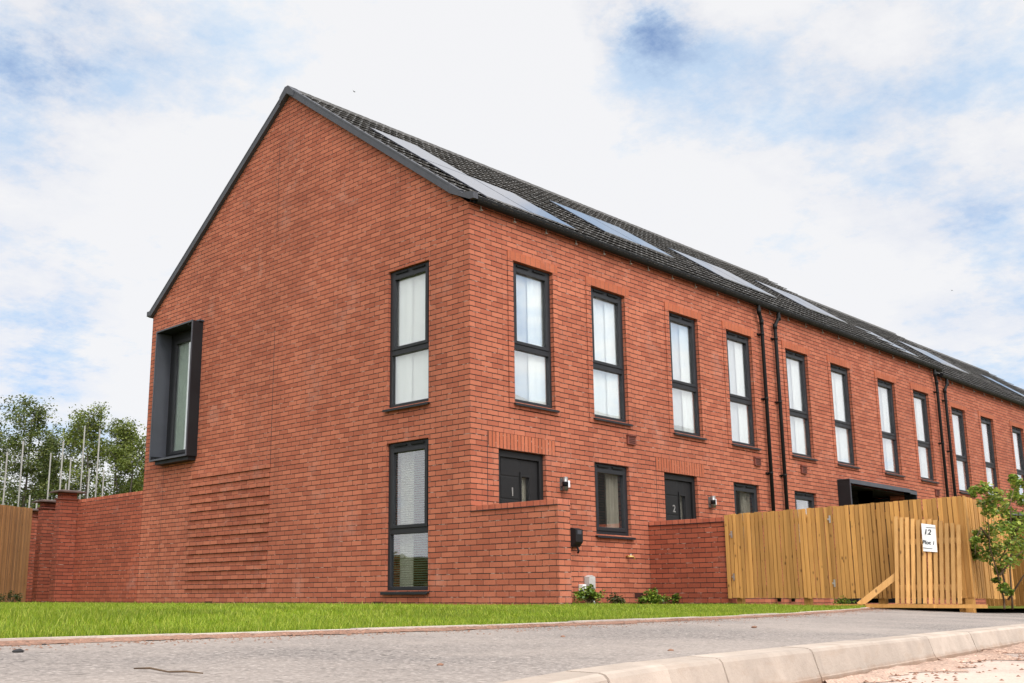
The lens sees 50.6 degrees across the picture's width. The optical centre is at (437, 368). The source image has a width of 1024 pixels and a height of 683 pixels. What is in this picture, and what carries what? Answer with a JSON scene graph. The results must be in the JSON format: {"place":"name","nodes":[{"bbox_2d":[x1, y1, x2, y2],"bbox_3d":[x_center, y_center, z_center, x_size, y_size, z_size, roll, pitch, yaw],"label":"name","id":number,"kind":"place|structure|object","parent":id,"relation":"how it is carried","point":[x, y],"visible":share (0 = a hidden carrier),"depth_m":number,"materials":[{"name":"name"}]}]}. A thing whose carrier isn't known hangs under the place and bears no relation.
{"place":"outdoors","nodes":[
{"label":"outdoors","id":0,"kind":"place"},
{"bbox_2d":[12,649,23,652],"bbox_3d":[-1.292,0.873,3.330,0.038,0.015,0.032,12,-17,-43],"label":"stone","id":1,"kind":"object","parent":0,"point":[18,651],"visible":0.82,"depth_m":3.32,"materials":[{"name":"grey stone"}]},
{"bbox_2d":[0,601,865,637],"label":"lawn ground","id":2,"kind":"structure","parent":0,"point":[178,616],"depth_m":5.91,"materials":[{"name":"green plant"}]},
{"bbox_2d":[0,590,22,601],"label":"shrub","id":3,"kind":"object","parent":2,"relation":"on","point":[9,595],"visible":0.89,"depth_m":22.29,"materials":[{"name":"green plant"}]},
{"bbox_2d":[0,504,32,601],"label":"slatted fence","id":4,"kind":"object","parent":2,"relation":"on","point":[15,527],"visible":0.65,"depth_m":24.24,"materials":[{"name":"brown wood"}]},
{"bbox_2d":[572,584,607,603],"bbox_3d":[2.184,3.249,15.420,0.587,0.338,0.403,1,-12,-6],"label":"shrub","id":5,"kind":"object","parent":2,"relation":"on","point":[590,595],"visible":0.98,"depth_m":15.36,"materials":[{"name":"green plant"}]},
{"bbox_2d":[606,592,625,603],"bbox_3d":[2.622,3.391,15.815,0.357,0.228,0.255,4,-13,-18],"label":"shrub","id":6,"kind":"object","parent":2,"relation":"on","point":[619,600],"visible":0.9,"depth_m":15.79,"materials":[{"name":"green plant"}]},
{"bbox_2d":[635,587,680,603],"bbox_3d":[3.375,3.506,16.523,0.887,0.308,0.565,12,-17,-43],"label":"shrub","id":7,"kind":"object","parent":2,"relation":"on","point":[653,597],"visible":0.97,"depth_m":16.35,"materials":[{"name":"green plant"}]},
{"bbox_2d":[833,595,856,603],"bbox_3d":[5.477,3.150,14.556,0.318,0.175,0.238,8,-14,-31],"label":"shrub","id":8,"kind":"object","parent":2,"relation":"on","point":[843,601],"visible":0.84,"depth_m":14.53,"materials":[{"name":"green plant"}]},
{"bbox_2d":[834,604,936,607],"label":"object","id":9,"kind":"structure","parent":2,"relation":"on","point":[901,605],"depth_m":13.56,"materials":[{"name":"brown wood"}]},
{"bbox_2d":[857,573,899,603],"bbox_3d":[5.723,2.871,13.984,0.548,0.449,0.045,-3,-13,14],"label":"timber brace","id":10,"kind":"object","parent":9,"relation":"on","point":[877,590],"visible":0.79,"depth_m":13.96,"materials":[{"name":"brown wood"}]},
{"bbox_2d":[0,608,1023,682],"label":"pavement","id":11,"kind":"structure","parent":0,"point":[493,656],"depth_m":3.65,"materials":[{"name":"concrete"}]},
{"bbox_2d":[134,667,202,673],"bbox_3d":[-0.638,0.704,2.514,0.240,0.010,0.030,-8,-15,35],"label":"twig","id":12,"kind":"object","parent":11,"relation":"on","point":[183,671],"visible":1,"depth_m":2.48,"materials":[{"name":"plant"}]},
{"bbox_2d":[0,608,874,645],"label":"edge dirt","id":13,"kind":"structure","parent":11,"relation":"on","point":[90,640],"depth_m":4.93,"materials":[{"name":"soil"}]},
{"bbox_2d":[0,608,1023,682],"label":"gravel","id":14,"kind":"structure","parent":11,"relation":"on","point":[715,620],"depth_m":4.89,"materials":[{"name":"brown stone"}]},
{"bbox_2d":[936,604,987,607],"bbox_3d":[6.408,2.931,13.283,0.667,0.045,0.090,-8,-14,32],"label":"ground timber","id":15,"kind":"object","parent":11,"relation":"on","point":[962,605],"visible":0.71,"depth_m":13.21,"materials":[{"name":"brown wood"}]},
{"bbox_2d":[894,516,961,603],"bbox_3d":[6.232,2.419,13.716,0.258,1.123,0.834,12,-17,-43],"label":"leaning fence panel","id":16,"kind":"object","parent":15,"relation":"on","point":[907,542],"visible":1,"depth_m":13.66,"materials":[{"name":"brown wood"}]},
{"bbox_2d":[921,523,936,551],"bbox_3d":[6.282,2.160,13.762,0.085,0.375,0.198,12,-17,-43],"label":"plot sign","id":17,"kind":"object","parent":16,"relation":"attached to","point":[929,540],"visible":1,"depth_m":13.76,"materials":[{"name":"white plastic"}]},
{"bbox_2d":[967,473,1023,608],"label":"sapling","id":18,"kind":"object","parent":11,"relation":"on","point":[993,510],"visible":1,"depth_m":13.41,"materials":[{"name":"green plant"}]},
{"bbox_2d":[0,0,1023,507],"label":"sky","id":19,"kind":"structure","parent":0,"point":[862,159],"materials":[{"name":"white"}]},
{"bbox_2d":[414,154,782,604],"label":"terraced house","id":20,"kind":"structure","parent":0,"point":[709,437],"depth_m":19.10,"materials":[{"name":"red brick"}]},
{"bbox_2d":[664,473,695,520],"bbox_3d":[4.021,2.830,17.842,0.972,2.136,0.185,12,-17,-43],"label":"door","id":21,"kind":"structure","parent":20,"relation":"in","point":[680,503],"depth_m":18.05,"materials":[{"name":"black glass"}]},
{"bbox_2d":[664,301,706,439],"bbox_3d":[4.247,0.068,18.625,1.122,2.295,0.208,12,-17,-43],"label":"window","id":22,"kind":"structure","parent":20,"relation":"in","point":[682,329],"depth_m":18.76,"materials":[{"name":"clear glass"}]},
{"bbox_2d":[721,321,760,450],"bbox_3d":[5.560,0.339,19.868,1.122,2.295,0.208,12,-17,-43],"label":"window","id":23,"kind":"structure","parent":20,"relation":"in","point":[742,426],"depth_m":20.01,"materials":[{"name":"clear glass"}]},
{"bbox_2d":[733,483,764,548],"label":"window","id":24,"kind":"structure","parent":20,"relation":"in","point":[744,490],"depth_m":19.57,"materials":[{"name":"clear glass"}]},
{"bbox_2d":[583,204,878,605],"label":"terraced house","id":25,"kind":"structure","parent":0,"point":[820,445],"depth_m":21.84,"materials":[{"name":"red brick"}]},
{"bbox_2d":[781,340,817,460],"bbox_3d":[7.124,0.660,21.348,1.122,2.295,0.208,12,-17,-43],"label":"window","id":26,"kind":"structure","parent":25,"relation":"in","point":[795,362],"depth_m":21.50,"materials":[{"name":"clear glass"}]},
{"bbox_2d":[794,491,817,550],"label":"window","id":27,"kind":"structure","parent":25,"relation":"in","point":[802,498],"depth_m":21.05,"materials":[{"name":"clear glass"}]},
{"bbox_2d":[826,355,860,468],"bbox_3d":[8.475,0.939,22.627,1.122,2.295,0.208,12,-17,-43],"label":"window","id":28,"kind":"structure","parent":25,"relation":"in","point":[842,416],"depth_m":22.78,"materials":[{"name":"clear glass"}]},
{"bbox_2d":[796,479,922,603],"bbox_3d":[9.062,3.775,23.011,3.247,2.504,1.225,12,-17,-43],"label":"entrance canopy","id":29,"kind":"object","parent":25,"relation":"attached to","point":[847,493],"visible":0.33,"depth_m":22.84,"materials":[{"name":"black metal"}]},
{"bbox_2d":[598,245,957,603],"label":"terraced house","id":30,"kind":"structure","parent":0,"point":[904,422],"depth_m":24.93,"materials":[{"name":"red brick"}]},
{"bbox_2d":[874,371,904,476],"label":"window","id":31,"kind":"structure","parent":30,"relation":"in","point":[887,416],"depth_m":24.30,"materials":[{"name":"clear glass"}]},
{"bbox_2d":[910,383,938,483],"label":"window","id":32,"kind":"structure","parent":30,"relation":"in","point":[921,416],"depth_m":25.60,"materials":[{"name":"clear glass"}]},
{"bbox_2d":[869,653,1023,682],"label":"road","id":33,"kind":"structure","parent":0,"point":[1006,671],"depth_m":4.52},
{"bbox_2d":[822,643,1023,682],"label":"road dirt","id":34,"kind":"structure","parent":33,"relation":"on","point":[937,665],"depth_m":4.75,"materials":[{"name":"beige soil"}]},
{"bbox_2d":[976,606,1023,608],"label":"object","id":35,"kind":"structure","parent":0,"point":[992,607],"depth_m":15.88,"materials":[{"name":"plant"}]},
{"bbox_2d":[962,496,1014,599],"bbox_3d":[7.501,2.487,14.671,0.089,1.285,2.867,-9,-15,36],"label":"timber fence","id":36,"kind":"object","parent":35,"relation":"on","point":[982,574],"visible":0.41,"depth_m":14.06,"materials":[{"name":"brown wood"}]},
{"bbox_2d":[986,533,1023,605],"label":"timber fence","id":37,"kind":"object","parent":35,"relation":"on","point":[1018,572],"visible":0.28,"depth_m":19.83,"materials":[{"name":"brown wood"}]},
{"label":"ground","id":38,"kind":"structure","parent":0,"visible":0},
{"bbox_2d":[2,452,7,504],"bbox_3d":[-14.161,5.258,34.956,0.096,5.124,0.063,-5,-13,23],"label":"metal pole","id":39,"kind":"object","parent":38,"relation":"on","point":[5,478],"visible":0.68,"depth_m":35.28,"materials":[{"name":"grey metal"}]},
{"bbox_2d":[0,416,20,506],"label":"broadleaf tree","id":40,"kind":"object","parent":38,"relation":"on","point":[3,452],"visible":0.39,"depth_m":53.30,"materials":[{"name":"green plant"}]},
{"bbox_2d":[17,441,23,506],"bbox_3d":[-14.454,5.364,37.017,0.101,5.787,0.063,-5,-13,23],"label":"metal pole","id":41,"kind":"object","parent":38,"relation":"on","point":[20,474],"visible":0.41,"depth_m":37.34,"materials":[{"name":"grey metal"}]},
{"bbox_2d":[25,508,37,602],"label":"brick pier","id":42,"kind":"structure","parent":38,"relation":"on","point":[31,555],"depth_m":26.18,"materials":[{"name":"brick"}]},
{"bbox_2d":[0,394,67,508],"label":"broadleaf tree","id":43,"kind":"object","parent":38,"relation":"on","point":[37,418],"visible":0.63,"depth_m":52.20,"materials":[{"name":"green plant"}]},
{"bbox_2d":[31,499,55,602],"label":"brick pier","id":44,"kind":"structure","parent":38,"relation":"on","point":[43,553],"depth_m":24.16,"materials":[{"name":"brick"}]},
{"bbox_2d":[47,453,51,499],"bbox_3d":[-14.258,5.890,39.162,0.100,5.664,0.063,-5,-13,23],"label":"metal pole","id":45,"kind":"object","parent":38,"relation":"on","point":[49,476],"visible":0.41,"depth_m":39.54,"materials":[{"name":"grey metal"}]},
{"bbox_2d":[14,431,90,508],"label":"broadleaf tree","id":46,"kind":"object","parent":38,"relation":"on","point":[66,448],"visible":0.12,"depth_m":56.29,"materials":[{"name":"green plant"}]},
{"bbox_2d":[59,441,63,489],"bbox_3d":[-12.557,5.165,35.593,0.100,5.580,0.063,-5,-13,23],"label":"metal pole","id":47,"kind":"object","parent":38,"relation":"on","point":[61,466],"visible":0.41,"depth_m":35.97,"materials":[{"name":"grey metal"}]},
{"bbox_2d":[48,489,86,602],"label":"brick pier","id":48,"kind":"structure","parent":38,"relation":"on","point":[63,552],"depth_m":22.31,"materials":[{"name":"brick"}]},
{"bbox_2d":[68,458,71,489],"bbox_3d":[-12.940,5.737,37.498,0.098,5.265,0.063,-5,-13,23],"label":"metal pole","id":49,"kind":"object","parent":38,"relation":"on","point":[69,474],"visible":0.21,"depth_m":37.91,"materials":[{"name":"grey metal"}]},
{"bbox_2d":[62,476,93,495],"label":"broadleaf tree","id":50,"kind":"object","parent":38,"relation":"on","point":[72,482],"visible":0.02,"depth_m":62.48,"materials":[{"name":"green plant"}]},
{"bbox_2d":[79,426,85,498],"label":"metal pole","id":51,"kind":"object","parent":38,"relation":"on","point":[82,462],"visible":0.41,"depth_m":40.02,"materials":[{"name":"grey metal"}]},
{"bbox_2d":[52,401,121,499],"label":"broadleaf tree","id":52,"kind":"object","parent":38,"relation":"on","point":[77,432],"visible":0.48,"depth_m":54.10,"materials":[{"name":"green plant"}]},
{"bbox_2d":[87,469,89,498],"bbox_3d":[-11.709,5.669,35.774,0.093,4.673,0.063,-5,-13,23],"label":"metal pole","id":53,"kind":"object","parent":38,"relation":"on","point":[88,484],"visible":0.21,"depth_m":36.12,"materials":[{"name":"grey metal"}]},
{"bbox_2d":[94,429,100,497],"bbox_3d":[-12.079,5.271,37.892,0.106,6.345,0.063,-5,-13,23],"label":"metal pole","id":54,"kind":"object","parent":38,"relation":"on","point":[97,463],"visible":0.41,"depth_m":38.27,"materials":[{"name":"grey metal"}]},
{"bbox_2d":[101,470,104,496],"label":"metal pole","id":55,"kind":"object","parent":38,"relation":"on","point":[103,482],"visible":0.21,"depth_m":40.10,"materials":[{"name":"grey metal"}]},
{"bbox_2d":[71,491,142,602],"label":"garden wall","id":56,"kind":"structure","parent":38,"relation":"on","point":[107,551],"depth_m":21.42,"materials":[{"name":"red brick"}]},
{"bbox_2d":[84,418,143,494],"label":"broadleaf tree","id":57,"kind":"object","parent":38,"relation":"on","point":[112,436],"visible":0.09,"depth_m":57.94,"materials":[{"name":"green plant"}]},
{"bbox_2d":[95,416,146,494],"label":"broadleaf tree","id":58,"kind":"object","parent":38,"relation":"on","point":[126,434],"visible":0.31,"depth_m":53.99,"materials":[{"name":"green plant"}]},
{"bbox_2d":[137,85,650,604],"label":"terraced house","id":59,"kind":"structure","parent":38,"relation":"on","point":[351,313],"depth_m":16.91,"materials":[{"name":"red brick"}]},
{"bbox_2d":[169,337,190,454],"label":"window","id":60,"kind":"structure","parent":59,"relation":"in","point":[177,443],"depth_m":20.59,"materials":[{"name":"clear glass"}]},
{"bbox_2d":[380,439,429,594],"bbox_3d":[-0.353,2.120,15.375,0.350,2.169,0.972,12,-17,-43],"label":"window","id":61,"kind":"structure","parent":59,"relation":"in","point":[407,529],"depth_m":15.51,"materials":[{"name":"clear glass"}]},
{"bbox_2d":[382,261,429,411],"bbox_3d":[-0.399,-0.460,15.879,0.208,2.156,0.967,12,-17,-43],"label":"window","id":62,"kind":"structure","parent":59,"relation":"in","point":[409,329],"depth_m":15.99,"materials":[{"name":"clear glass"}]},
{"bbox_2d":[499,449,542,503],"bbox_3d":[1.162,2.241,15.136,0.996,2.136,0.185,12,-17,-43],"label":"door","id":63,"kind":"structure","parent":59,"relation":"in","point":[520,474],"depth_m":15.31,"materials":[{"name":"black glass"}]},
{"bbox_2d":[507,250,559,412],"bbox_3d":[1.389,-0.520,15.920,1.122,2.295,0.208,12,-17,-43],"label":"window","id":64,"kind":"structure","parent":59,"relation":"in","point":[532,338],"depth_m":16.03,"materials":[{"name":"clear glass"}]},
{"bbox_2d":[570,528,582,553],"bbox_3d":[2.032,2.517,15.743,0.165,0.374,0.126,12,-17,-43],"label":"car charger","id":65,"kind":"object","parent":59,"relation":"attached to","point":[576,536],"visible":0.94,"depth_m":15.70,"materials":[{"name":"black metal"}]},
{"bbox_2d":[584,575,595,602],"bbox_3d":[2.249,3.269,15.817,0.150,0.463,0.098,12,-17,-43],"label":"meter box","id":66,"kind":"object","parent":59,"relation":"attached to","point":[589,579],"visible":0.56,"depth_m":15.81,"materials":[{"name":"grey plastic"}]},
{"bbox_2d":[585,276,632,426],"bbox_3d":[2.700,-0.250,17.161,1.122,2.295,0.208,12,-17,-43],"label":"window","id":67,"kind":"structure","parent":59,"relation":"in","point":[606,308],"depth_m":17.28,"materials":[{"name":"white glass"}]},
{"bbox_2d":[594,463,635,539],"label":"window","id":68,"kind":"structure","parent":59,"relation":"in","point":[610,472],"depth_m":16.81,"materials":[{"name":"grey glass"}]},
{"bbox_2d":[0,607,869,640],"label":"path edging","id":69,"kind":"object","parent":38,"relation":"on","point":[67,637],"visible":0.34,"depth_m":4.99,"materials":[{"name":"concrete"}]},
{"bbox_2d":[470,499,571,605],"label":"brick porch wall","id":70,"kind":"structure","parent":38,"relation":"on","point":[520,552],"depth_m":13.64,"materials":[{"name":"red brick"}]},
{"bbox_2d":[649,517,736,603],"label":"brick porch wall","id":71,"kind":"structure","parent":38,"relation":"on","point":[688,564],"depth_m":16.51,"materials":[{"name":"red brick"}]},
{"bbox_2d":[498,624,1023,682],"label":"kerb","id":72,"kind":"structure","parent":38,"relation":"on","point":[814,663],"depth_m":3.91,"materials":[{"name":"concrete"}]},
{"bbox_2d":[724,496,976,612],"bbox_3d":[5.535,2.698,14.814,0.183,1.639,3.486,11,-16,-41],"label":"timber fence","id":73,"kind":"object","parent":38,"relation":"on","point":[843,555],"visible":0.88,"depth_m":14.87,"materials":[{"name":"wood"}]},
{"bbox_2d":[736,311,1023,516],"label":"terraced house","id":74,"kind":"structure","parent":38,"relation":"on","point":[1011,407],"depth_m":30.11,"materials":[{"name":"red brick"}]},
{"bbox_2d":[1004,510,1023,532],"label":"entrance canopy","id":75,"kind":"object","parent":74,"relation":"attached to","point":[1015,520],"visible":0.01,"depth_m":28.96,"materials":[{"name":"black metal"}]},
{"bbox_2d":[1009,420,1023,500],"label":"window","id":76,"kind":"structure","parent":74,"relation":"in","point":[1017,439],"depth_m":29.97,"materials":[{"name":"white glass"}]},
{"bbox_2d":[790,292,1020,603],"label":"terraced house","id":77,"kind":"structure","parent":38,"relation":"on","point":[972,435],"depth_m":27.61,"materials":[{"name":"red brick"}]},
{"bbox_2d":[948,400,969,494],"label":"window","id":78,"kind":"structure","parent":77,"relation":"in","point":[957,415],"depth_m":27.03,"materials":[{"name":"white glass"}]},
{"bbox_2d":[978,410,1003,500],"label":"window","id":79,"kind":"structure","parent":77,"relation":"in","point":[985,423],"depth_m":28.39,"materials":[{"name":"white glass"}]},
{"bbox_2d":[873,355,1023,499],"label":"terraced house","id":80,"kind":"structure","parent":38,"relation":"on","point":[994,377],"depth_m":39.33,"materials":[{"name":"red brick"}]},
{"bbox_2d":[900,337,1023,399],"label":"terraced house","id":81,"kind":"structure","parent":38,"relation":"on","point":[990,380],"depth_m":36.09,"materials":[{"name":"red brick"}]}
]}

